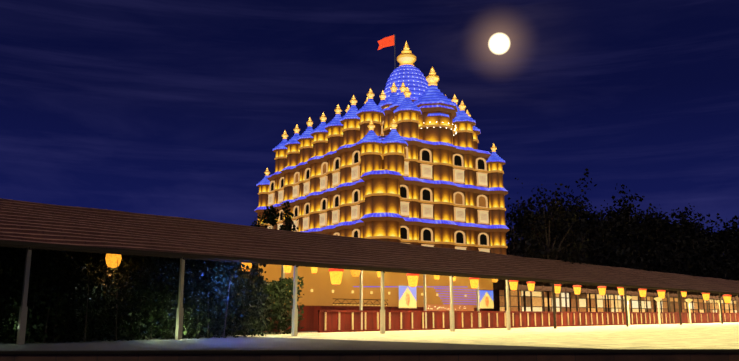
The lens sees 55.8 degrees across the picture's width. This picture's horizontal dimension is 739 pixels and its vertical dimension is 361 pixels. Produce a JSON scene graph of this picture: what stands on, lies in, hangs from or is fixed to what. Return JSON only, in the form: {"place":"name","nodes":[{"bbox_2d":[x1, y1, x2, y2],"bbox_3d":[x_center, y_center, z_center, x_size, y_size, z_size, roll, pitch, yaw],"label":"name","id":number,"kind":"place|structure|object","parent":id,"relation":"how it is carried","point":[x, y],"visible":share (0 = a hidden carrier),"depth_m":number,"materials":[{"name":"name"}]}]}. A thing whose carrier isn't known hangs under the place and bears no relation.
{"place":"outdoors","nodes":[
{"label":"outdoors","id":0,"kind":"place"},
{"bbox_2d":[0,322,738,360],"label":"ground","id":1,"kind":"structure","parent":0,"point":[692,342],"depth_m":19.28,"materials":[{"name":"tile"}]},
{"bbox_2d":[0,247,268,342],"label":"trees","id":2,"kind":"object","parent":1,"relation":"on","point":[109,284],"visible":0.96,"depth_m":24.28,"materials":[{"name":"green plant"}]},
{"bbox_2d":[229,267,304,333],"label":"shrubs","id":3,"kind":"object","parent":1,"relation":"on","point":[276,291],"visible":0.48,"depth_m":31.19,"materials":[{"name":"green plant"}]},
{"bbox_2d":[251,201,298,231],"bbox_3d":[-6.514,5.516,46.654,4.062,8.539,3.071,-10,-15,41],"label":"tree","id":4,"kind":"object","parent":1,"relation":"on","point":[271,218],"visible":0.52,"depth_m":46.55,"materials":[{"name":"green plant"}]},
{"bbox_2d":[0,247,738,338],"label":"wall","id":5,"kind":"structure","parent":1,"relation":"on","point":[328,306],"depth_m":46.09,"materials":[{"name":"beige wood"}]},
{"bbox_2d":[0,245,738,344],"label":"canopy posts","id":6,"kind":"object","parent":1,"relation":"on","point":[22,320],"visible":0.42,"depth_m":30.36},
{"bbox_2d":[0,198,738,294],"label":"canopy roof","id":7,"kind":"structure","parent":6,"relation":"on","point":[33,224],"depth_m":29.87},
{"bbox_2d":[105,254,731,303],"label":"lanterns","id":8,"kind":"object","parent":7,"relation":"hanging from","point":[113,260],"visible":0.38,"depth_m":39.28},
{"bbox_2d":[514,196,590,291],"bbox_3d":[14.188,6.203,53.904,5.923,9.944,6.182,0,-11,1],"label":"tree","id":9,"kind":"object","parent":1,"relation":"on","point":[537,231],"visible":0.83,"depth_m":53.93,"materials":[{"name":"green plant"}]},
{"bbox_2d":[0,0,738,243],"label":"sky","id":10,"kind":"structure","parent":0,"point":[174,108],"materials":[{"name":"blue"}]},
{"bbox_2d":[254,34,509,254],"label":"temple","id":11,"kind":"structure","parent":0,"point":[406,160],"depth_m":64.65,"materials":[{"name":"stone"}]},
{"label":"hill","id":12,"kind":"structure","parent":0,"visible":0},
{"bbox_2d":[505,168,738,280],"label":"trees","id":13,"kind":"object","parent":12,"relation":"on","point":[621,237],"visible":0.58,"depth_m":114.63,"materials":[{"name":"green plant"}]}
]}

